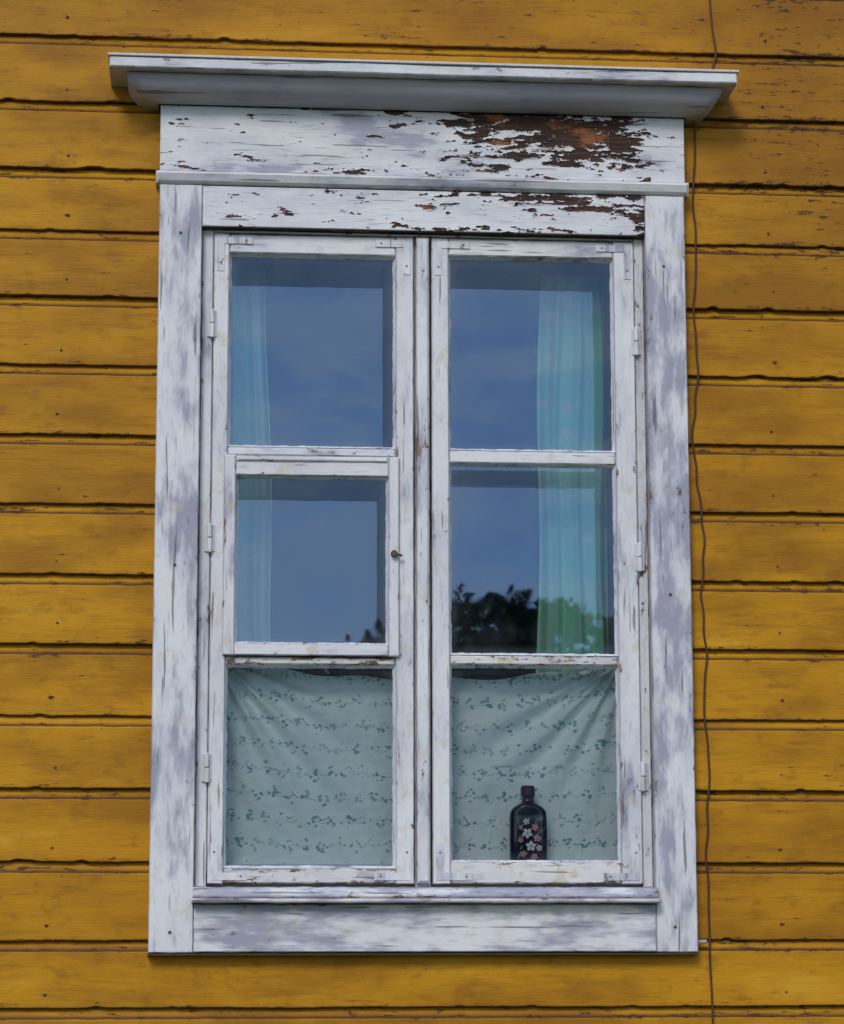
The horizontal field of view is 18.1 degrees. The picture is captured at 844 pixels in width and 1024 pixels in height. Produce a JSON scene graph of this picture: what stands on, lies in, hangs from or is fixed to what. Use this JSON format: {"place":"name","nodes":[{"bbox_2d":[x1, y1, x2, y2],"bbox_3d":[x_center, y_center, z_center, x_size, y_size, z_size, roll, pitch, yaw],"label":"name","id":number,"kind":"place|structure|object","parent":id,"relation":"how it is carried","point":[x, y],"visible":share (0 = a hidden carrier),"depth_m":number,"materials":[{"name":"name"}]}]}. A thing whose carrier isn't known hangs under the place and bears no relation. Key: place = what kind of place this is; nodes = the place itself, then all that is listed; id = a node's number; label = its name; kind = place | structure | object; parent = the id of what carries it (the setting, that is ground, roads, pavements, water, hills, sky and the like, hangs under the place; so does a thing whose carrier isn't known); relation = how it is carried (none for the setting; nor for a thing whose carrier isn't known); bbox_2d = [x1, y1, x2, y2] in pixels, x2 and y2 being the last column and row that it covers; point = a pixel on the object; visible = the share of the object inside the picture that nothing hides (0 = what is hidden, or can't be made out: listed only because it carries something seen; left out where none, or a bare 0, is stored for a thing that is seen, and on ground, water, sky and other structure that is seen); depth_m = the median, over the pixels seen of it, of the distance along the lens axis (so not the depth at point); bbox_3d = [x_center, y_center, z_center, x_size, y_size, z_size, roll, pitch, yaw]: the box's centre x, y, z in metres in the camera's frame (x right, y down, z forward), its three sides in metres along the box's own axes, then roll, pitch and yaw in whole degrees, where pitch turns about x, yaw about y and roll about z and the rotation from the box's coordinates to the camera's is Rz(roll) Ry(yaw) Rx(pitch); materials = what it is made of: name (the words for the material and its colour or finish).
{"place":"outdoors","nodes":[
{"label":"outdoors","id":0,"kind":"place"},
{"label":"ground","id":1,"kind":"structure","parent":0,"visible":0},
{"bbox_2d":[193,268,649,912],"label":"wooden wall","id":2,"kind":"structure","parent":1,"relation":"on","point":[325,354],"depth_m":9.13,"materials":[{"name":"wood"}]},
{"bbox_2d":[227,267,271,641],"bbox_3d":[-0.420,-0.006,5.619,0.232,1.400,0.030,1,-10,-5],"label":"curtain","id":3,"kind":"object","parent":2,"relation":"hanging from","point":[249,414],"visible":0.26,"depth_m":5.65,"materials":[{"name":"teal fabric"}]},
{"bbox_2d":[0,0,843,1023],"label":"siding boards","id":4,"kind":"object","parent":2,"relation":"attached to","point":[82,886],"visible":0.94,"depth_m":5.49,"materials":[{"name":"wood"}]},
{"bbox_2d":[148,184,202,952],"bbox_3d":[-0.504,0.101,5.422,0.090,1.585,0.055,1,-10,-5],"label":"casing","id":5,"kind":"object","parent":4,"relation":"attached to","point":[172,782],"visible":0.99,"depth_m":5.39,"materials":[{"name":"white paint"}]},
{"bbox_2d":[147,952,697,955],"bbox_3d":[0.005,0.892,5.335,1.112,0.006,0.050,1,-10,-5],"label":"bottom edge","id":6,"kind":"object","parent":4,"relation":"attached to","point":[350,954],"visible":1,"depth_m":5.31,"materials":[{"name":"wood"}]},
{"bbox_2d":[193,904,655,951],"bbox_3d":[0.007,0.840,5.341,0.933,0.096,0.057,1,-10,-5],"label":"apron","id":7,"kind":"object","parent":6,"relation":"on","point":[424,927],"visible":1,"depth_m":5.31,"materials":[{"name":"white paint"}]},
{"bbox_2d":[192,886,659,897],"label":"sill","id":8,"kind":"structure","parent":7,"relation":"on","point":[424,892],"depth_m":5.30,"materials":[{"name":"white paint"}]},
{"bbox_2d":[194,230,213,886],"bbox_3d":[-0.450,0.086,5.457,0.025,1.365,0.061,1,-10,-5],"label":"jamb","id":9,"kind":"object","parent":8,"relation":"on","point":[200,840],"visible":0.96,"depth_m":5.42,"materials":[{"name":"white paint"}]},
{"bbox_2d":[202,754,211,781],"bbox_3d":[-0.435,0.518,5.353,0.020,0.056,0.006,1,-10,-5],"label":"hinge leaf","id":10,"kind":"object","parent":9,"relation":"attached to","point":[210,767],"visible":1,"depth_m":5.35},
{"bbox_2d":[204,768,208,782],"bbox_3d":[-0.435,0.532,5.344,0.010,0.029,0.010,1,-10,-5],"label":"hinge barrel","id":11,"kind":"object","parent":10,"relation":"attached to","point":[206,775],"visible":1,"depth_m":5.34,"materials":[{"name":"white metal"}]},
{"bbox_2d":[204,753,208,766],"bbox_3d":[-0.435,0.501,5.349,0.010,0.029,0.010,1,-10,-5],"label":"hinge barrel","id":12,"kind":"object","parent":10,"relation":"attached to","point":[206,759],"visible":1,"depth_m":5.34,"materials":[{"name":"white metal"}]},
{"bbox_2d":[204,524,214,551],"bbox_3d":[-0.436,0.053,5.432,0.020,0.056,0.006,1,-10,-5],"label":"hinge leaf","id":13,"kind":"object","parent":9,"relation":"attached to","point":[213,531],"visible":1,"depth_m":5.43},
{"bbox_2d":[207,538,211,551],"bbox_3d":[-0.436,0.068,5.423,0.010,0.029,0.010,1,-10,-5],"label":"hinge barrel","id":14,"kind":"object","parent":13,"relation":"attached to","point":[209,544],"visible":1,"depth_m":5.42,"materials":[{"name":"white metal"}]},
{"bbox_2d":[207,523,211,536],"bbox_3d":[-0.436,0.037,5.428,0.010,0.029,0.010,1,-10,-5],"label":"hinge barrel","id":15,"kind":"object","parent":13,"relation":"attached to","point":[209,529],"visible":1,"depth_m":5.42,"materials":[{"name":"white metal"}]},
{"bbox_2d":[207,310,216,336],"bbox_3d":[-0.437,-0.392,5.508,0.020,0.056,0.006,1,-10,-5],"label":"hinge leaf","id":16,"kind":"object","parent":9,"relation":"attached to","point":[208,325],"visible":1,"depth_m":5.50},
{"bbox_2d":[210,308,214,322],"bbox_3d":[-0.437,-0.408,5.504,0.010,0.029,0.010,1,-10,-5],"label":"hinge barrel","id":17,"kind":"object","parent":16,"relation":"attached to","point":[212,315],"visible":1,"depth_m":5.50,"materials":[{"name":"white metal"}]},
{"bbox_2d":[210,323,214,337],"bbox_3d":[-0.436,-0.378,5.499,0.010,0.029,0.010,1,-10,-5],"label":"hinge barrel","id":18,"kind":"object","parent":16,"relation":"attached to","point":[212,325],"visible":1,"depth_m":5.50,"materials":[{"name":"white metal"}]},
{"bbox_2d":[207,233,229,883],"bbox_3d":[-0.419,0.085,5.447,0.033,1.350,0.038,1,-10,-5],"label":"sash stile","id":19,"kind":"object","parent":8,"relation":"on","point":[215,799],"visible":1,"depth_m":5.42,"materials":[{"name":"white paint"}]},
{"bbox_2d":[210,843,246,879],"bbox_3d":[-0.389,0.704,5.325,0.074,0.074,0.003,1,-10,-5],"label":"corner bracket","id":20,"kind":"object","parent":19,"relation":"attached to","point":[215,874],"visible":1,"depth_m":5.32,"materials":[{"name":"metal"}]},
{"bbox_2d":[217,236,252,270],"bbox_3d":[-0.392,-0.540,5.537,0.074,0.074,0.003,1,-10,-5],"label":"corner bracket","id":21,"kind":"object","parent":19,"relation":"attached to","point":[222,241],"visible":1,"depth_m":5.54,"materials":[{"name":"metal"}]},
{"bbox_2d":[225,656,395,665],"bbox_3d":[-0.229,0.308,5.428,0.350,0.018,0.035,1,-10,-5],"label":"sash rail","id":22,"kind":"object","parent":19,"relation":"attached to","point":[343,661],"visible":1,"depth_m":5.41,"materials":[{"name":"white paint"}]},
{"bbox_2d":[234,643,388,657],"bbox_3d":[-0.227,0.285,5.424,0.316,0.024,0.042,1,-10,-5],"label":"vent rail bottom","id":23,"kind":"object","parent":22,"relation":"on","point":[307,650],"visible":1,"depth_m":5.41,"materials":[{"name":"white paint"}]},
{"bbox_2d":[227,447,395,456],"bbox_3d":[-0.230,-0.122,5.501,0.350,0.020,0.034,1,-10,-5],"label":"sash rail","id":24,"kind":"object","parent":19,"relation":"attached to","point":[286,451],"visible":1,"depth_m":5.49,"materials":[{"name":"white paint"}]},
{"bbox_2d":[227,253,395,448],"bbox_3d":[-0.230,-0.336,5.529,0.350,0.412,0.012,1,-10,-5],"label":"putty","id":25,"kind":"object","parent":24,"relation":"on","point":[275,256],"visible":1,"depth_m":5.54,"materials":[{"name":"white paint"}]},
{"bbox_2d":[229,234,395,260],"bbox_3d":[-0.231,-0.558,5.574,0.350,0.042,0.037,1,-10,-5],"label":"sash rail","id":26,"kind":"object","parent":19,"relation":"attached to","point":[316,245],"visible":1,"depth_m":5.56,"materials":[{"name":"white paint"}]},
{"bbox_2d":[223,868,395,883],"bbox_3d":[-0.228,0.737,5.353,0.350,0.032,0.038,1,-10,-5],"label":"sash rail","id":27,"kind":"object","parent":8,"relation":"on","point":[308,876],"visible":1,"depth_m":5.34,"materials":[{"name":"white paint"}]},
{"bbox_2d":[223,665,395,867],"bbox_3d":[-0.228,0.518,5.383,0.350,0.412,0.012,1,-10,-5],"label":"putty","id":28,"kind":"object","parent":27,"relation":"on","point":[393,732],"visible":1,"depth_m":5.39,"materials":[{"name":"white paint"}]},
{"bbox_2d":[395,237,413,883],"bbox_3d":[-0.037,0.090,5.480,0.038,1.350,0.039,1,-10,-5],"label":"sash stile","id":29,"kind":"object","parent":8,"relation":"on","point":[404,450],"visible":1,"depth_m":5.46,"materials":[{"name":"white paint"}]},
{"bbox_2d":[374,843,410,879],"bbox_3d":[-0.060,0.708,5.354,0.074,0.074,0.003,1,-10,-5],"label":"corner bracket","id":30,"kind":"object","parent":29,"relation":"attached to","point":[405,874],"visible":1,"depth_m":5.35,"materials":[{"name":"metal"}]},
{"bbox_2d":[375,240,409,274],"bbox_3d":[-0.062,-0.536,5.566,0.074,0.074,0.003,1,-10,-5],"label":"corner bracket","id":31,"kind":"object","parent":29,"relation":"attached to","point":[405,244],"visible":1,"depth_m":5.57,"materials":[{"name":"metal"}]},
{"bbox_2d":[413,239,430,886],"bbox_3d":[-0.001,0.096,5.503,0.036,1.360,0.047,1,-10,-5],"label":"mullion post","id":32,"kind":"object","parent":8,"relation":"on","point":[414,498],"visible":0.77,"depth_m":5.48,"materials":[{"name":"white paint"}]},
{"bbox_2d":[191,898,660,903],"bbox_3d":[0.011,0.780,5.309,0.944,0.011,0.033,1,-10,-5],"label":"sill nose","id":33,"kind":"object","parent":8,"relation":"attached to","point":[426,900],"visible":1,"depth_m":5.29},
{"bbox_2d":[430,238,450,884],"bbox_3d":[0.037,0.091,5.487,0.037,1.350,0.038,1,-10,-5],"label":"sash stile","id":34,"kind":"object","parent":8,"relation":"on","point":[440,599],"visible":1,"depth_m":5.47,"materials":[{"name":"white paint"}]},
{"bbox_2d":[435,241,469,274],"bbox_3d":[0.064,-0.534,5.577,0.074,0.074,0.003,1,-10,-5],"label":"corner bracket","id":35,"kind":"object","parent":34,"relation":"attached to","point":[439,245],"visible":1,"depth_m":5.58,"materials":[{"name":"metal"}]},
{"bbox_2d":[436,843,472,879],"bbox_3d":[0.066,0.710,5.365,0.074,0.074,0.003,1,-10,-5],"label":"corner bracket","id":36,"kind":"object","parent":34,"relation":"attached to","point":[441,874],"visible":1,"depth_m":5.36,"materials":[{"name":"metal"}]},
{"bbox_2d":[450,862,620,884],"bbox_3d":[0.231,0.737,5.394,0.351,0.044,0.038,1,-10,-5],"label":"sash rail","id":37,"kind":"object","parent":8,"relation":"on","point":[565,873],"visible":1,"depth_m":5.38,"materials":[{"name":"white paint"}]},
{"bbox_2d":[450,665,620,862],"bbox_3d":[0.231,0.516,5.425,0.351,0.403,0.012,1,-10,-5],"label":"putty","id":38,"kind":"object","parent":37,"relation":"on","point":[615,668],"visible":1,"depth_m":5.43,"materials":[{"name":"white paint"}]},
{"bbox_2d":[613,242,642,884],"bbox_3d":[0.426,0.096,5.521,0.044,1.351,0.038,1,-10,-5],"label":"sash stile","id":39,"kind":"object","parent":8,"relation":"on","point":[627,586],"visible":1,"depth_m":5.50,"materials":[{"name":"white paint"}]},
{"bbox_2d":[448,239,612,261],"bbox_3d":[0.229,-0.554,5.614,0.351,0.039,0.038,1,-10,-5],"label":"sash rail","id":40,"kind":"object","parent":39,"relation":"attached to","point":[534,249],"visible":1,"depth_m":5.60,"materials":[{"name":"white paint"}]},
{"bbox_2d":[448,256,614,452],"bbox_3d":[0.230,-0.332,5.569,0.351,0.417,0.012,1,-10,-5],"label":"putty","id":41,"kind":"object","parent":40,"relation":"attached to","point":[562,260],"visible":1,"depth_m":5.59,"materials":[{"name":"white paint"}]},
{"bbox_2d":[449,450,614,464],"bbox_3d":[0.229,-0.111,5.541,0.350,0.028,0.033,1,-10,-5],"label":"sash rail","id":42,"kind":"object","parent":39,"relation":"attached to","point":[536,457],"visible":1,"depth_m":5.53,"materials":[{"name":"white paint"}]},
{"bbox_2d":[450,655,617,665],"bbox_3d":[0.230,0.309,5.470,0.351,0.023,0.034,1,-10,-5],"label":"sash rail","id":43,"kind":"object","parent":39,"relation":"attached to","point":[534,660],"visible":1,"depth_m":5.45,"materials":[{"name":"white paint"}]},
{"bbox_2d":[449,463,617,655],"bbox_3d":[0.231,0.099,5.496,0.351,0.402,0.012,1,-10,-5],"label":"putty","id":44,"kind":"object","parent":43,"relation":"attached to","point":[613,467],"visible":1,"depth_m":5.51,"materials":[{"name":"white paint"}]},
{"bbox_2d":[596,245,630,278],"bbox_3d":[0.405,-0.530,5.607,0.074,0.074,0.003,1,-10,-5],"label":"corner bracket","id":45,"kind":"object","parent":39,"relation":"attached to","point":[625,249],"visible":1,"depth_m":5.61,"materials":[{"name":"metal"}]},
{"bbox_2d":[604,844,639,880],"bbox_3d":[0.407,0.714,5.395,0.074,0.074,0.003,1,-10,-5],"label":"corner bracket","id":46,"kind":"object","parent":39,"relation":"attached to","point":[635,875],"visible":1,"depth_m":5.39,"materials":[{"name":"metal"}]},
{"bbox_2d":[633,239,652,886],"bbox_3d":[0.458,0.098,5.537,0.021,1.365,0.061,1,-10,-5],"label":"jamb","id":47,"kind":"object","parent":8,"relation":"on","point":[644,663],"visible":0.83,"depth_m":5.50,"materials":[{"name":"white paint"}]},
{"bbox_2d":[631,329,640,354],"bbox_3d":[0.452,-0.359,5.582,0.020,0.056,0.006,1,-10,-5],"label":"hinge leaf","id":48,"kind":"object","parent":47,"relation":"attached to","point":[632,341],"visible":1,"depth_m":5.58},
{"bbox_2d":[634,341,638,355],"bbox_3d":[0.452,-0.344,5.573,0.010,0.029,0.010,1,-10,-5],"label":"hinge barrel","id":49,"kind":"object","parent":48,"relation":"attached to","point":[636,348],"visible":1,"depth_m":5.57,"materials":[{"name":"white metal"}]},
{"bbox_2d":[634,327,638,340],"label":"hinge barrel","id":50,"kind":"object","parent":48,"relation":"attached to","point":[636,333],"visible":1,"depth_m":5.57,"materials":[{"name":"white metal"}]},
{"bbox_2d":[634,544,643,570],"bbox_3d":[0.452,0.095,5.505,0.020,0.056,0.006,1,-10,-5],"label":"hinge leaf","id":51,"kind":"object","parent":47,"relation":"attached to","point":[635,552],"visible":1,"depth_m":5.50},
{"bbox_2d":[637,543,641,556],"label":"hinge barrel","id":52,"kind":"object","parent":51,"relation":"attached to","point":[639,549],"visible":1,"depth_m":5.50,"materials":[{"name":"white metal"}]},
{"bbox_2d":[637,557,642,571],"bbox_3d":[0.453,0.109,5.496,0.010,0.029,0.010,1,-10,-5],"label":"hinge barrel","id":53,"kind":"object","parent":51,"relation":"attached to","point":[639,564],"visible":1,"depth_m":5.49,"materials":[{"name":"white metal"}]},
{"bbox_2d":[638,763,647,790],"bbox_3d":[0.453,0.543,5.428,0.020,0.056,0.006,1,-10,-5],"label":"hinge leaf","id":54,"kind":"object","parent":47,"relation":"attached to","point":[639,776],"visible":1,"depth_m":5.43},
{"bbox_2d":[641,777,645,790],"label":"hinge barrel","id":55,"kind":"object","parent":54,"relation":"attached to","point":[643,783],"visible":1,"depth_m":5.42,"materials":[{"name":"white metal"}]},
{"bbox_2d":[641,762,645,775],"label":"hinge barrel","id":56,"kind":"object","parent":54,"relation":"attached to","point":[643,768],"visible":1,"depth_m":5.42,"materials":[{"name":"white metal"}]},
{"bbox_2d":[691,0,716,1023],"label":"cable","id":57,"kind":"object","parent":4,"relation":"attached to","point":[708,756],"visible":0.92,"depth_m":5.53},
{"bbox_2d":[110,56,736,933],"bbox_3d":[-0.001,-0.029,5.501,1.315,1.792,0.271,1,-10,-5],"label":"window","id":58,"kind":"structure","parent":2,"relation":"attached to","point":[120,66],"depth_m":5.54,"materials":[{"name":"white paint"}]},
{"bbox_2d":[222,455,235,655],"bbox_3d":[-0.397,0.090,5.442,0.026,0.416,0.043,1,-10,-5],"label":"vent stile","id":59,"kind":"object","parent":58,"relation":"attached to","point":[228,601],"visible":1,"depth_m":5.42,"materials":[{"name":"white paint"}]},
{"bbox_2d":[234,475,388,644],"bbox_3d":[-0.227,0.099,5.447,0.316,0.350,0.012,1,-10,-5],"label":"putty","id":60,"kind":"object","parent":58,"relation":"attached to","point":[238,477],"visible":1,"depth_m":5.46,"materials":[{"name":"white paint"}]},
{"bbox_2d":[237,455,387,462],"bbox_3d":[-0.226,-0.110,5.467,0.313,0.013,0.005,1,-10,-5],"label":"vent bead","id":61,"kind":"object","parent":58,"relation":"attached to","point":[266,458],"visible":1,"depth_m":5.47,"materials":[{"name":"white paint"}]},
{"bbox_2d":[388,457,398,657],"bbox_3d":[-0.059,0.094,5.471,0.022,0.416,0.044,1,-10,-5],"label":"vent stile","id":62,"kind":"object","parent":58,"relation":"attached to","point":[393,544],"visible":1,"depth_m":5.45,"materials":[{"name":"white paint"}]},
{"bbox_2d":[415,238,429,883],"bbox_3d":[0.002,0.087,5.469,0.028,1.349,0.022,1,-10,-5],"label":"astragal","id":63,"kind":"object","parent":58,"relation":"attached to","point":[422,584],"visible":1,"depth_m":5.46,"materials":[{"name":"white paint"}]},
{"bbox_2d":[202,186,644,238],"bbox_3d":[0.005,-0.630,5.590,0.934,0.088,0.060,1,-10,-5],"label":"head casing","id":64,"kind":"object","parent":58,"relation":"attached to","point":[312,208],"depth_m":5.57,"materials":[{"name":"white wood"}]},
{"bbox_2d":[156,170,688,200],"bbox_3d":[0.004,-0.689,5.596,1.127,0.027,0.068,1,-10,-5],"label":"drip moulding","id":65,"kind":"object","parent":64,"relation":"on","point":[414,183],"visible":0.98,"depth_m":5.57,"materials":[{"name":"white paint"}]},
{"bbox_2d":[160,105,684,182],"bbox_3d":[0.004,-0.773,5.613,1.113,0.144,0.062,1,-10,-5],"label":"frieze","id":66,"kind":"object","parent":65,"relation":"on","point":[214,138],"depth_m":5.59,"materials":[{"name":"white wood"}]},
{"bbox_2d":[108,52,738,74],"bbox_3d":[0.003,-0.925,5.592,1.322,0.005,0.154,1,-10,-5],"label":"cornice flashing","id":67,"kind":"object","parent":58,"relation":"on","point":[425,63],"visible":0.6,"depth_m":5.52,"materials":[{"name":"paint"}]},
{"bbox_2d":[127,71,721,123],"bbox_3d":[0.006,-0.873,5.599,1.252,0.047,0.125,1,-10,-5],"label":"cornice cove","id":68,"kind":"object","parent":58,"relation":"attached to","point":[154,90],"visible":1,"depth_m":5.56,"materials":[{"name":"grey paint"}]},
{"bbox_2d":[643,196,697,951],"bbox_3d":[0.514,0.114,5.511,0.086,1.585,0.055,1,-10,-5],"label":"casing","id":69,"kind":"object","parent":58,"relation":"attached to","point":[671,669],"visible":0.99,"depth_m":5.48,"materials":[{"name":"white paint"}]},
{"bbox_2d":[698,940,706,943],"bbox_3d":[0.567,0.874,5.381,0.025,0.009,0.010,1,-10,-5],"label":"nail","id":70,"kind":"object","parent":69,"relation":"attached to","point":[702,941],"visible":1,"depth_m":5.38,"materials":[{"name":"silver metal"}]},
{"bbox_2d":[536,274,608,672],"bbox_3d":[0.354,0.004,5.686,0.229,1.400,0.030,1,-10,-5],"label":"curtain","id":71,"kind":"object","parent":2,"relation":"hanging from","point":[573,599],"visible":0.37,"depth_m":5.70,"materials":[{"name":"teal fabric"}]},
{"bbox_3d":[-2.078,-0.041,5.394,3.200,4.100,0.120,1,-10,-5],"label":"sheathing","id":72,"kind":"object","parent":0,"visible":0},
{"bbox_2d":[206,864,640,887],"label":"sill","id":73,"kind":"structure","parent":72,"relation":"attached to","point":[402,885],"depth_m":5.38,"materials":[{"name":"paint"}]},
{"bbox_2d":[194,203,202,837],"bbox_3d":[-0.475,0.030,5.526,0.019,1.402,0.059,1,-10,-5],"label":"reveal","id":74,"kind":"object","parent":73,"relation":"on","point":[198,520],"depth_m":5.50,"materials":[{"name":"paint"}]},
{"bbox_2d":[209,264,213,634],"bbox_3d":[-0.471,0.100,5.560,0.075,1.275,0.028,1,-10,-5],"label":"jamb","id":75,"kind":"object","parent":73,"relation":"on","point":[211,436],"depth_m":5.59,"materials":[{"name":"paint"}]},
{"bbox_2d":[382,267,392,679],"bbox_3d":[-0.019,0.106,5.599,0.128,1.275,0.028,1,-10,-5],"label":"post","id":76,"kind":"object","parent":73,"relation":"on","point":[387,423],"visible":0.21,"depth_m":5.64,"materials":[{"name":"paint"}]},
{"bbox_2d":[206,667,617,863],"bbox_3d":[0.005,0.511,5.480,0.910,0.435,0.032,1,-10,-5],"label":"cafe curtain","id":77,"kind":"object","parent":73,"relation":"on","point":[309,772],"visible":0.7,"depth_m":5.47,"materials":[{"name":"fabric"}]},
{"bbox_2d":[509,785,546,859],"bbox_3d":[0.218,0.643,5.437,0.077,0.160,0.045,1,-10,-5],"label":"bottle","id":78,"kind":"object","parent":73,"relation":"on","point":[527,828],"visible":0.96,"depth_m":5.42,"materials":[{"name":"black glass"}]},
{"bbox_2d":[603,272,614,653],"bbox_3d":[0.448,0.112,5.640,0.101,1.275,0.028,1,-10,-5],"label":"jamb","id":79,"kind":"object","parent":73,"relation":"on","point":[609,490],"visible":0.21,"depth_m":5.66,"materials":[{"name":"paint"}]}
]}

